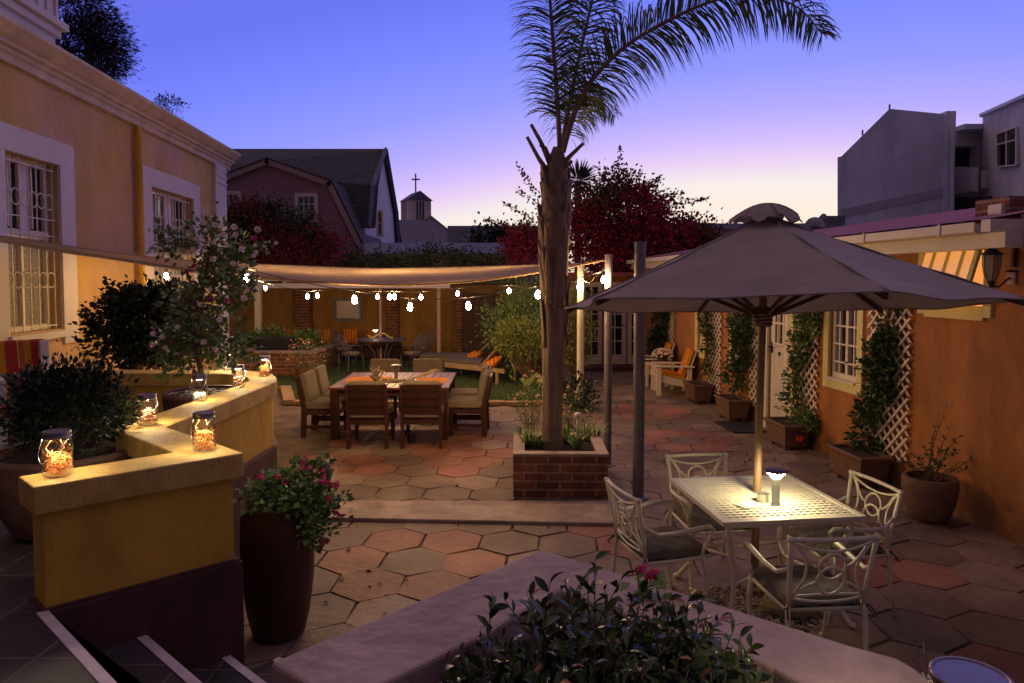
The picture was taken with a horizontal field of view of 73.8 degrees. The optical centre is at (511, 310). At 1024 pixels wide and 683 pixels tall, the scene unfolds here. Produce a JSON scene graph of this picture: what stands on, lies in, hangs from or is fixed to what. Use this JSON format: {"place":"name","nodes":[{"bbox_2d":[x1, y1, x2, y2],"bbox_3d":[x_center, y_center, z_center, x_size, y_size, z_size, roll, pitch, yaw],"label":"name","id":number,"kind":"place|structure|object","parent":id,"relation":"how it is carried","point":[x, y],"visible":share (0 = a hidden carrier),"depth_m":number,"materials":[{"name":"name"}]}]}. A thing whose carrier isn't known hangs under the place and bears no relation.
{"place":"outdoors","nodes":[
{"label":"outdoors","id":0,"kind":"place"},
{"bbox_2d":[0,431,140,682],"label":"terrace","id":1,"kind":"structure","parent":0,"point":[33,649],"depth_m":2.48,"materials":[{"name":"tile"}]},
{"bbox_2d":[0,339,68,448],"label":"striped bench","id":2,"kind":"object","parent":1,"relation":"on","point":[19,353],"visible":0.18,"depth_m":5.17,"materials":[{"name":"fabric"}]},
{"bbox_2d":[0,434,132,541],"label":"bowl planter","id":3,"kind":"object","parent":1,"relation":"on","point":[16,518],"visible":0.36,"depth_m":3.34,"materials":[{"name":"brown ceramic"}]},
{"bbox_2d":[0,334,148,462],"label":"shrub","id":4,"kind":"object","parent":3,"relation":"in","point":[82,394],"visible":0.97,"depth_m":3.48,"materials":[{"name":"green plant"}]},
{"bbox_2d":[161,385,236,410],"bbox_3d":[-2.256,0.837,5.053,0.600,0.490,0.600,0,3,0],"label":"round planter","id":5,"kind":"object","parent":1,"relation":"on","point":[170,401],"visible":0.21,"depth_m":4.84,"materials":[{"name":"ceramic"}]},
{"bbox_2d":[132,201,277,395],"bbox_3d":[-2.201,-0.070,5.005,1.096,1.418,0.645,0,3,0],"label":"rose tree","id":6,"kind":"object","parent":5,"relation":"on","point":[198,339],"visible":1,"depth_m":4.96,"materials":[{"name":"green plant"}]},
{"bbox_2d":[226,147,401,278],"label":"gambrel house","id":7,"kind":"structure","parent":0,"point":[355,188],"depth_m":31.32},
{"bbox_2d":[294,193,317,222],"bbox_3d":[-8.966,-4.490,29.776,1.005,1.274,0.082,0,3,0],"label":"window","id":8,"kind":"structure","parent":7,"relation":"in","point":[308,200],"depth_m":29.76,"materials":[{"name":"white paint"}]},
{"bbox_2d":[230,310,541,362],"bbox_3d":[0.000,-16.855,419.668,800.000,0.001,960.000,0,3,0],"label":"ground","id":9,"kind":"structure","parent":0,"point":[411,357],"depth_m":19.07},
{"bbox_2d":[55,0,147,83],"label":"gum tree","id":10,"kind":"object","parent":9,"relation":"on","point":[98,43],"visible":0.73,"depth_m":21.38,"materials":[{"name":"green plant"}]},
{"bbox_2d":[0,0,240,369],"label":"old house","id":11,"kind":"structure","parent":9,"relation":"on","point":[92,157],"depth_m":9.02,"materials":[{"name":"paint"}]},
{"bbox_2d":[5,154,50,332],"bbox_3d":[-5.885,-0.784,8.174,0.120,2.075,1.084,0,3,-5],"label":"window","id":12,"kind":"structure","parent":11,"relation":"in","point":[13,165],"depth_m":8.33,"materials":[{"name":"white paint"}]},
{"bbox_2d":[152,190,186,297],"bbox_3d":[-6.242,-1.021,12.282,0.120,2.175,1.869,0,3,-5],"label":"window","id":13,"kind":"structure","parent":11,"relation":"in","point":[153,195],"depth_m":12.39,"materials":[{"name":"white paint"}]},
{"bbox_2d":[227,181,358,278],"bbox_3d":[-6.738,-1.257,19.748,4.630,5.092,2.486,0,3,0],"label":"bougainvillea","id":14,"kind":"object","parent":9,"relation":"on","point":[313,245],"visible":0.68,"depth_m":19.38,"materials":[{"name":"red plant"}]},
{"bbox_2d":[250,343,401,357],"bbox_3d":[-5.113,1.098,18.689,4.101,0.410,0.500,0,3,0],"label":"garden bench","id":15,"kind":"object","parent":9,"relation":"on","point":[394,352],"visible":0.39,"depth_m":18.62,"materials":[{"name":"brown wood"}]},
{"bbox_2d":[334,244,390,267],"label":"hedge","id":16,"kind":"object","parent":9,"relation":"on","point":[351,261],"visible":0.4,"depth_m":20.27,"materials":[{"name":"green plant"}]},
{"bbox_2d":[229,285,529,356],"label":"garden wall","id":17,"kind":"structure","parent":9,"relation":"on","point":[290,308],"depth_m":19.22,"materials":[{"name":"yellow paint"}]},
{"bbox_2d":[333,298,362,320],"bbox_3d":[-4.603,-0.027,19.177,0.804,0.642,0.062,0,3,0],"label":"mirror","id":18,"kind":"object","parent":17,"relation":"attached to","point":[346,309],"visible":1,"depth_m":19.17,"materials":[{"name":"grey mirror"}]},
{"bbox_2d":[399,174,446,242],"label":"church","id":19,"kind":"structure","parent":9,"relation":"on","point":[418,222],"depth_m":56.79,"materials":[{"name":"paint"}]},
{"bbox_2d":[351,235,528,284],"bbox_3d":[-1.950,-0.519,20.285,5.446,3.437,1.802,0,3,0],"label":"hedge","id":20,"kind":"object","parent":9,"relation":"on","point":[432,257],"visible":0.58,"depth_m":20.07,"materials":[{"name":"green plant"}]},
{"bbox_2d":[456,290,500,355],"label":"garden gate","id":21,"kind":"structure","parent":9,"relation":"on","point":[462,330],"depth_m":18.60,"materials":[{"name":"brown wood"}]},
{"bbox_2d":[459,211,520,252],"bbox_3d":[-0.754,-1.761,29.841,3.022,5.160,2.645,0,3,0],"label":"tree","id":22,"kind":"object","parent":9,"relation":"on","point":[496,231],"visible":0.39,"depth_m":29.49,"materials":[{"name":"green plant"}]},
{"bbox_2d":[569,157,598,271],"bbox_3d":[2.399,-2.267,24.924,1.694,6.608,1.694,0,3,0],"label":"palm tree","id":23,"kind":"object","parent":9,"relation":"on","point":[584,171],"visible":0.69,"depth_m":24.63,"materials":[{"name":"green plant"}]},
{"bbox_2d":[230,358,542,404],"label":"lawn","id":24,"kind":"structure","parent":0,"point":[448,370],"depth_m":14.77,"materials":[{"name":"plant"}]},
{"bbox_2d":[235,342,341,375],"bbox_3d":[-5.329,1.140,16.559,1.865,0.560,2.420,0,3,0],"label":"raised bed","id":25,"kind":"object","parent":24,"relation":"on","point":[279,366],"visible":0.47,"depth_m":15.37,"materials":[{"name":"red brick"}]},
{"bbox_2d":[258,337,294,349],"bbox_3d":[-5.505,0.825,16.004,0.734,0.360,0.419,0,3,0],"label":"trough","id":26,"kind":"object","parent":25,"relation":"on","point":[276,343],"visible":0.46,"depth_m":15.80,"materials":[{"name":"black"}]},
{"bbox_2d":[282,327,332,349],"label":"herb plant","id":27,"kind":"object","parent":25,"relation":"on","point":[315,336],"visible":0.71,"depth_m":16.47,"materials":[{"name":"green plant"}]},
{"bbox_2d":[228,279,449,358],"bbox_3d":[-4.381,0.254,18.220,5.692,2.180,2.720,0,3,0],"label":"pergola","id":28,"kind":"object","parent":24,"relation":"on","point":[258,304],"depth_m":16.85,"materials":[{"name":"paint"}]},
{"bbox_2d":[278,385,541,405],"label":"lawn kerb","id":29,"kind":"structure","parent":24,"relation":"on","point":[287,395],"depth_m":11.84,"materials":[{"name":"concrete"}]},
{"bbox_2d":[440,333,527,384],"bbox_3d":[-0.626,0.962,14.693,2.114,1.085,0.650,2,3,38],"label":"sun lounger","id":30,"kind":"object","parent":24,"relation":"on","point":[460,363],"visible":0.53,"depth_m":14.54,"materials":[{"name":"brown wood"}]},
{"bbox_2d":[484,309,541,385],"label":"shrub","id":31,"kind":"object","parent":24,"relation":"on","point":[507,329],"visible":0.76,"depth_m":13.73,"materials":[{"name":"green plant"}]},
{"bbox_2d":[469,274,589,376],"bbox_3d":[0.395,0.307,14.514,2.588,2.427,2.488,0,3,0],"label":"shrub","id":32,"kind":"object","parent":24,"relation":"on","point":[523,304],"visible":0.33,"depth_m":14.31,"materials":[{"name":"green plant"}]},
{"bbox_2d":[364,243,504,253],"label":"hedge","id":33,"kind":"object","parent":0,"point":[486,247],"visible":0.07,"depth_m":27.25,"materials":[{"name":"green plant"}]},
{"bbox_2d":[447,226,539,307],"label":"distant house","id":34,"kind":"structure","parent":0,"point":[455,234],"depth_m":49.58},
{"bbox_2d":[55,0,1023,271],"label":"sky","id":35,"kind":"structure","parent":0,"point":[431,83],"materials":[{"name":"blue"}]},
{"bbox_2d":[244,365,1023,682],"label":"paving","id":36,"kind":"structure","parent":0,"point":[974,598],"depth_m":5.62,"materials":[{"name":"stone"}]},
{"bbox_2d":[36,610,281,682],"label":"stairs","id":37,"kind":"structure","parent":36,"relation":"on","point":[145,659],"depth_m":2.74,"materials":[{"name":"tile"}]},
{"bbox_2d":[240,494,314,643],"bbox_3d":[-1.430,1.575,4.176,0.436,0.815,0.436,0,3,0],"label":"tall planter","id":38,"kind":"object","parent":36,"relation":"on","point":[278,571],"visible":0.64,"depth_m":4.00,"materials":[{"name":"ceramic"}]},
{"bbox_2d":[233,451,356,553],"bbox_3d":[-1.306,1.157,4.092,0.714,0.638,0.464,0,3,0],"label":"geranium","id":39,"kind":"object","parent":38,"relation":"in","point":[315,500],"visible":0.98,"depth_m":4.04,"materials":[{"name":"green plant"}]},
{"bbox_2d":[312,364,343,424],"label":"dining chair","id":40,"kind":"object","parent":36,"relation":"on","point":[322,378],"visible":0.28,"depth_m":10.09,"materials":[{"name":"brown wood"}]},
{"bbox_2d":[344,381,394,448],"bbox_3d":[-1.855,1.328,8.961,0.535,0.876,0.637,0,3,0],"label":"dining chair","id":41,"kind":"object","parent":36,"relation":"on","point":[366,402],"visible":1,"depth_m":8.73,"materials":[{"name":"brown wood"}]},
{"bbox_2d":[369,359,401,417],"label":"dining chair","id":42,"kind":"object","parent":36,"relation":"on","point":[385,365],"visible":0.19,"depth_m":11.13,"materials":[{"name":"brown wood"}]},
{"bbox_2d":[328,372,456,439],"bbox_3d":[-1.670,1.359,9.952,1.620,0.721,1.515,0,3,0],"label":"dining table","id":43,"kind":"object","parent":36,"relation":"on","point":[337,390],"visible":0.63,"depth_m":9.26,"materials":[{"name":"brown wood"}]},
{"bbox_2d":[399,381,445,448],"bbox_3d":[-1.165,1.327,8.981,0.535,0.876,0.637,0,3,0],"label":"dining chair","id":44,"kind":"object","parent":36,"relation":"on","point":[420,402],"visible":1,"depth_m":8.75,"materials":[{"name":"brown wood"}]},
{"bbox_2d":[412,359,444,371],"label":"dining chair","id":45,"kind":"object","parent":36,"relation":"on","point":[422,365],"visible":0.14,"depth_m":11.13,"materials":[{"name":"beige fabric"}]},
{"bbox_2d":[449,364,491,416],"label":"dining chair","id":46,"kind":"object","parent":36,"relation":"on","point":[464,391],"visible":0.34,"depth_m":10.12,"materials":[{"name":"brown wood"}]},
{"bbox_2d":[448,369,493,436],"bbox_3d":[-0.581,1.295,9.687,0.637,0.876,0.535,0,3,2],"label":"dining chair","id":47,"kind":"object","parent":36,"relation":"on","point":[468,404],"visible":0.96,"depth_m":9.44,"materials":[{"name":"beige fabric"}]},
{"bbox_2d":[317,501,625,526],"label":"step","id":48,"kind":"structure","parent":36,"relation":"on","point":[577,513],"depth_m":6.26,"materials":[{"name":"grey concrete"}]},
{"bbox_2d":[507,370,542,431],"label":"flowering plant","id":49,"kind":"object","parent":36,"relation":"on","point":[524,396],"visible":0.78,"depth_m":8.65,"materials":[{"name":"green plant"}]},
{"bbox_2d":[513,432,608,498],"bbox_3d":[0.492,1.619,7.245,0.954,0.447,0.954,0,3,1],"label":"brick planter","id":50,"kind":"object","parent":36,"relation":"on","point":[567,471],"visible":0.83,"depth_m":6.78,"materials":[{"name":"brick"}]},
{"bbox_2d":[504,0,841,449],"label":"palm tree","id":51,"kind":"object","parent":50,"relation":"in","point":[554,208],"visible":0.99,"depth_m":7.00,"materials":[{"name":"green plant"}]},
{"bbox_2d":[577,266,584,398],"bbox_3d":[1.208,0.425,12.032,0.225,2.420,0.225,0,3,0],"label":"sail post","id":52,"kind":"object","parent":36,"relation":"on","point":[580,331],"visible":0.56,"depth_m":11.98,"materials":[{"name":"white paint"}]},
{"bbox_2d":[0,235,604,285],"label":"shade sail","id":53,"kind":"object","parent":52,"relation":"attached to","point":[406,276],"visible":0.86,"depth_m":10.33,"materials":[{"name":"beige fabric"}]},
{"bbox_2d":[164,262,606,299],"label":"string lights","id":54,"kind":"object","parent":53,"relation":"hanging from","point":[377,296],"visible":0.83,"depth_m":12.05,"materials":[{"name":"white glass"}]},
{"bbox_2d":[244,269,606,310],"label":"string lights","id":55,"kind":"object","parent":53,"relation":"hanging from","point":[468,304],"visible":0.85,"depth_m":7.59,"materials":[{"name":"white glass"}]},
{"bbox_2d":[562,381,602,432],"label":"flowering plant","id":56,"kind":"object","parent":36,"relation":"on","point":[569,423],"visible":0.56,"depth_m":8.92,"materials":[{"name":"green plant"}]},
{"bbox_2d":[564,277,601,378],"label":"shrub","id":57,"kind":"object","parent":36,"relation":"on","point":[572,357],"visible":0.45,"depth_m":13.82,"materials":[{"name":"green plant"}]},
{"bbox_2d":[563,369,603,411],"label":"shrub","id":58,"kind":"object","parent":36,"relation":"on","point":[586,388],"visible":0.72,"depth_m":11.42,"materials":[{"name":"green plant"}]},
{"bbox_2d":[564,272,633,371],"bbox_3d":[2.338,0.204,17.945,2.418,2.385,3.660,0,3,-5],"label":"garden room","id":59,"kind":"object","parent":36,"relation":"on","point":[622,341],"visible":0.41,"depth_m":16.73,"materials":[{"name":"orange paint"}]},
{"bbox_2d":[584,282,601,363],"bbox_3d":[1.941,0.354,16.673,0.531,2.100,0.126,0,3,-5],"label":"french door","id":60,"kind":"structure","parent":59,"relation":"in","point":[596,286],"depth_m":16.70,"materials":[{"name":"white paint"}]},
{"bbox_2d":[603,282,625,363],"bbox_3d":[2.522,0.352,16.724,0.555,2.100,0.126,0,3,-5],"label":"french door","id":61,"kind":"structure","parent":59,"relation":"in","point":[618,319],"depth_m":16.77,"materials":[{"name":"white paint"}]},
{"bbox_2d":[627,313,633,363],"bbox_3d":[3.083,0.348,16.801,0.495,2.100,0.070,0,3,-5],"label":"french door","id":62,"kind":"structure","parent":59,"relation":"in","point":[630,316],"depth_m":16.77,"materials":[{"name":"white paint"}]},
{"bbox_2d":[604,254,615,466],"bbox_3d":[1.117,0.585,7.935,0.192,2.472,0.192,0,3,0],"label":"steel post","id":63,"kind":"object","parent":36,"relation":"on","point":[608,359],"visible":0.73,"depth_m":7.90,"materials":[{"name":"grey metal"}]},
{"bbox_2d":[629,241,648,500],"bbox_3d":[1.258,0.596,6.754,0.212,2.556,0.212,0,3,0],"label":"steel post","id":64,"kind":"object","parent":36,"relation":"on","point":[639,378],"visible":0.87,"depth_m":6.72,"materials":[{"name":"grey metal"}]},
{"bbox_2d":[604,477,714,601],"bbox_3d":[0.950,1.549,4.483,0.570,0.834,0.562,-1,3,-16],"label":"patio chair","id":65,"kind":"object","parent":36,"relation":"on","point":[648,546],"visible":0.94,"depth_m":4.34,"materials":[{"name":"beige metal"}]},
{"bbox_2d":[651,347,697,395],"bbox_3d":[3.085,1.145,13.034,0.808,0.870,0.720,0,3,6],"label":"garden armchair","id":66,"kind":"object","parent":36,"relation":"on","point":[660,374],"visible":0.88,"depth_m":12.77,"materials":[{"name":"white paint"}]},
{"bbox_2d":[682,380,714,403],"bbox_3d":[3.306,1.451,12.132,0.372,0.340,0.614,0,3,-5],"label":"trough planter","id":67,"kind":"object","parent":36,"relation":"on","point":[696,392],"visible":0.94,"depth_m":11.90,"materials":[{"name":"brown ceramic"}]},
{"bbox_2d":[695,312,715,383],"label":"climbing plant","id":68,"kind":"object","parent":67,"relation":"in","point":[707,331],"visible":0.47,"depth_m":12.06,"materials":[{"name":"green plant"}]},
{"bbox_2d":[664,452,751,591],"bbox_3d":[1.455,1.525,5.016,0.562,0.834,0.570,0,3,-7],"label":"patio chair","id":69,"kind":"object","parent":36,"relation":"on","point":[699,515],"visible":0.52,"depth_m":5.04,"materials":[{"name":"beige metal"}]},
{"bbox_2d":[713,394,751,420],"bbox_3d":[3.435,1.518,10.649,0.373,0.340,0.614,0,3,-5],"label":"trough planter","id":70,"kind":"object","parent":36,"relation":"on","point":[735,407],"visible":1,"depth_m":10.42,"materials":[{"name":"brown ceramic"}]},
{"bbox_2d":[716,313,754,396],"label":"climbing plant","id":71,"kind":"object","parent":70,"relation":"in","point":[741,336],"visible":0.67,"depth_m":10.58,"materials":[{"name":"green plant"}]},
{"bbox_2d":[714,421,766,432],"bbox_3d":[3.349,1.704,10.035,0.500,0.016,0.750,0,3,-5],"label":"doormat","id":72,"kind":"object","parent":36,"relation":"on","point":[739,426],"visible":0.76,"depth_m":10.01,"materials":[{"name":"black fabric"}]},
{"bbox_2d":[669,474,866,627],"bbox_3d":[1.660,1.602,4.597,0.920,0.726,0.920,0,3,-7],"label":"patio table","id":73,"kind":"object","parent":36,"relation":"on","point":[716,498],"visible":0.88,"depth_m":4.42,"materials":[{"name":"beige metal"}]},
{"bbox_2d":[764,467,788,505],"bbox_3d":[1.698,1.133,4.393,0.150,0.235,0.150,0,3,0],"label":"table lamp","id":74,"kind":"object","parent":73,"relation":"on","point":[776,474],"visible":1,"depth_m":4.37,"materials":[{"name":"grey metal"}]},
{"bbox_2d":[763,416,811,449],"bbox_3d":[3.588,1.603,8.901,0.372,0.330,0.614,0,3,-5],"label":"trough planter","id":75,"kind":"object","parent":36,"relation":"on","point":[780,432],"visible":0.81,"depth_m":8.69,"materials":[{"name":"brown wood"}]},
{"bbox_2d":[774,312,823,436],"bbox_3d":[3.744,0.505,8.822,0.517,2.202,0.902,-1,3,-14],"label":"climbing plant","id":76,"kind":"object","parent":75,"relation":"in","point":[802,339],"visible":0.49,"depth_m":8.79,"materials":[{"name":"green plant"}]},
{"bbox_2d":[762,595,816,619],"bbox_3d":[1.809,1.899,4.408,0.375,0.179,0.225,0,3,0],"label":"rock","id":77,"kind":"object","parent":36,"relation":"on","point":[771,607],"visible":0.31,"depth_m":4.34,"materials":[{"name":"brown stone"}]},
{"bbox_2d":[564,203,1023,594],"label":"parasol","id":78,"kind":"object","parent":36,"relation":"on","point":[765,265],"visible":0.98,"depth_m":4.04,"materials":[{"name":"grey fabric"}]},
{"bbox_2d":[743,534,881,650],"bbox_3d":[1.663,1.579,3.834,0.562,0.834,0.570,0,3,-5],"label":"patio chair","id":79,"kind":"object","parent":36,"relation":"on","point":[806,587],"visible":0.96,"depth_m":3.65,"materials":[{"name":"beige metal"}]},
{"bbox_2d":[627,196,1023,547],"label":"orange house","id":80,"kind":"structure","parent":36,"relation":"on","point":[966,364],"depth_m":6.35,"materials":[{"name":"paint"}]},
{"bbox_2d":[645,312,671,379],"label":"climbing plant","id":81,"kind":"object","parent":80,"relation":"attached to","point":[657,338],"visible":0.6,"depth_m":14.50,"materials":[{"name":"green plant"}]},
{"bbox_2d":[707,312,721,393],"bbox_3d":[3.543,0.379,11.937,0.022,2.100,0.627,0,3,-5],"label":"lattice trellis","id":82,"kind":"object","parent":80,"relation":"attached to","point":[716,349],"visible":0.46,"depth_m":11.86,"materials":[{"name":"white paint"}]},
{"bbox_2d":[768,314,784,416],"bbox_3d":[3.788,0.645,9.708,0.125,2.090,0.502,0,3,-5],"label":"door","id":83,"kind":"structure","parent":80,"relation":"in","point":[778,327],"depth_m":9.78,"materials":[{"name":"white paint"}]},
{"bbox_2d":[792,313,818,430],"bbox_3d":[3.810,0.508,8.877,0.022,2.080,0.638,0,3,-5],"label":"lattice trellis","id":84,"kind":"object","parent":80,"relation":"attached to","point":[810,379],"visible":0.32,"depth_m":8.75,"materials":[{"name":"white paint"}]},
{"bbox_2d":[825,310,856,384],"bbox_3d":[3.937,0.290,8.054,0.150,1.101,0.587,0,3,-5],"label":"window","id":85,"kind":"structure","parent":80,"relation":"in","point":[844,322],"depth_m":8.14,"materials":[{"name":"white paint"}]},
{"bbox_2d":[866,309,912,462],"bbox_3d":[3.957,0.519,7.192,0.022,2.050,0.726,0,3,-5],"label":"lattice trellis","id":86,"kind":"object","parent":80,"relation":"attached to","point":[903,416],"visible":0.47,"depth_m":7.02,"materials":[{"name":"white paint"}]},
{"bbox_2d":[917,250,983,306],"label":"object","id":87,"kind":"structure","parent":80,"relation":"in","point":[967,265],"depth_m":6.15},
{"bbox_2d":[979,248,1017,287],"bbox_3d":[4.014,-0.441,5.606,0.330,0.550,0.176,0,3,-5],"label":"wall lantern","id":88,"kind":"object","parent":80,"relation":"attached to","point":[991,262],"depth_m":5.58,"materials":[{"name":"black metal"}]},
{"bbox_2d":[785,470,903,625],"bbox_3d":[2.181,1.546,4.542,0.570,0.834,0.562,0,3,-10],"label":"patio chair","id":89,"kind":"object","parent":36,"relation":"on","point":[826,531],"visible":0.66,"depth_m":4.42,"materials":[{"name":"beige metal"}]},
{"bbox_2d":[826,443,894,487],"bbox_3d":[3.724,1.669,7.333,0.372,0.340,0.679,0,3,-5],"label":"trough planter","id":90,"kind":"object","parent":36,"relation":"on","point":[845,458],"visible":0.79,"depth_m":7.15,"materials":[{"name":"brown wood"}]},
{"bbox_2d":[842,308,905,455],"bbox_3d":[3.888,0.619,7.220,0.508,2.127,0.898,-1,3,-15],"label":"climbing plant","id":91,"kind":"object","parent":90,"relation":"in","point":[879,366],"visible":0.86,"depth_m":7.19,"materials":[{"name":"green plant"}]},
{"bbox_2d":[901,470,959,522],"bbox_3d":[3.767,1.677,6.157,0.450,0.370,0.450,0,3,0],"label":"round pot","id":92,"kind":"object","parent":36,"relation":"on","point":[930,501],"visible":0.96,"depth_m":6.00,"materials":[{"name":"brown ceramic"}]},
{"bbox_2d":[895,402,971,481],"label":"twiggy plant","id":93,"kind":"object","parent":92,"relation":"on","point":[930,469],"visible":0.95,"depth_m":6.12,"materials":[{"name":"green plant"}]},
{"bbox_2d":[273,373,1016,657],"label":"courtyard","id":94,"kind":"structure","parent":0,"point":[287,429],"depth_m":9.40,"materials":[{"name":"brown stone"}]},
{"bbox_2d":[7,370,276,670],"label":"parapet wall","id":95,"kind":"structure","parent":94,"relation":"on","point":[145,540],"depth_m":3.00,"materials":[{"name":"paint"}]},
{"bbox_2d":[38,428,73,478],"bbox_3d":[-1.855,0.582,2.786,0.124,0.184,0.114,2,3,41],"label":"glass jar","id":96,"kind":"object","parent":95,"relation":"on","point":[57,434],"visible":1,"depth_m":2.78,"materials":[{"name":"glass"}]},
{"bbox_2d":[135,393,157,426],"bbox_3d":[-1.997,0.544,3.750,0.110,0.173,0.102,0,3,1],"label":"glass jar","id":97,"kind":"object","parent":95,"relation":"on","point":[149,412],"visible":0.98,"depth_m":3.73,"materials":[{"name":"glass"}]},
{"bbox_2d":[190,410,215,452],"bbox_3d":[-1.442,0.566,3.195,0.106,0.180,0.115,-2,3,-31],"label":"glass jar","id":98,"kind":"object","parent":95,"relation":"on","point":[204,415],"visible":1,"depth_m":3.18,"materials":[{"name":"glass"}]},
{"bbox_2d":[67,270,224,369],"bbox_3d":[-3.723,0.717,7.080,1.507,2.273,1.275,0,3,0],"label":"shrub","id":99,"kind":"object","parent":94,"relation":"on","point":[127,328],"visible":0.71,"depth_m":6.74,"materials":[{"name":"green plant"}]},
{"bbox_2d":[294,370,345,437],"bbox_3d":[-2.659,1.298,9.619,0.637,0.876,0.535,0,3,0],"label":"dining chair","id":100,"kind":"object","parent":94,"relation":"on","point":[313,403],"visible":0.75,"depth_m":9.38,"materials":[{"name":"brown wood"}]},
{"bbox_2d":[272,550,927,682],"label":"parapet wall","id":101,"kind":"structure","parent":94,"relation":"on","point":[416,642],"depth_m":1.52,"materials":[{"name":"paint"}]},
{"bbox_2d":[483,145,731,280],"bbox_3d":[2.717,-1.423,17.526,6.942,5.633,2.945,0,3,0],"label":"bougainvillea","id":102,"kind":"object","parent":94,"relation":"on","point":[596,233],"visible":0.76,"depth_m":17.11,"materials":[{"name":"red plant"}]},
{"bbox_2d":[620,563,672,599],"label":"geranium","id":103,"kind":"object","parent":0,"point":[658,576],"visible":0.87,"depth_m":1.72,"materials":[{"name":"green plant"}]},
{"bbox_2d":[693,584,831,631],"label":"gravel","id":104,"kind":"structure","parent":0,"point":[723,596],"depth_m":4.49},
{"bbox_2d":[837,94,1023,225],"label":"apartment building","id":105,"kind":"structure","parent":0,"point":[893,163],"depth_m":28.74,"materials":[{"name":"paint"}]},
{"bbox_2d":[996,126,1018,167],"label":"window","id":106,"kind":"structure","parent":105,"relation":"in","point":[1007,141],"depth_m":25.85,"materials":[{"name":"white glass"}]},
{"bbox_2d":[916,642,1013,682],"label":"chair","id":107,"kind":"object","parent":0,"point":[950,669],"visible":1,"depth_m":1.07,"materials":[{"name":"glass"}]},
{"bbox_3d":[0.200,1.080,1.350,0.400,0.340,0.400,0,3,0],"label":"planter","id":108,"kind":"object","parent":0,"visible":0},
{"bbox_2d":[440,550,771,682],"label":"shrub","id":109,"kind":"object","parent":108,"relation":"in","point":[620,649],"visible":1,"depth_m":1.33,"materials":[{"name":"green plant"}]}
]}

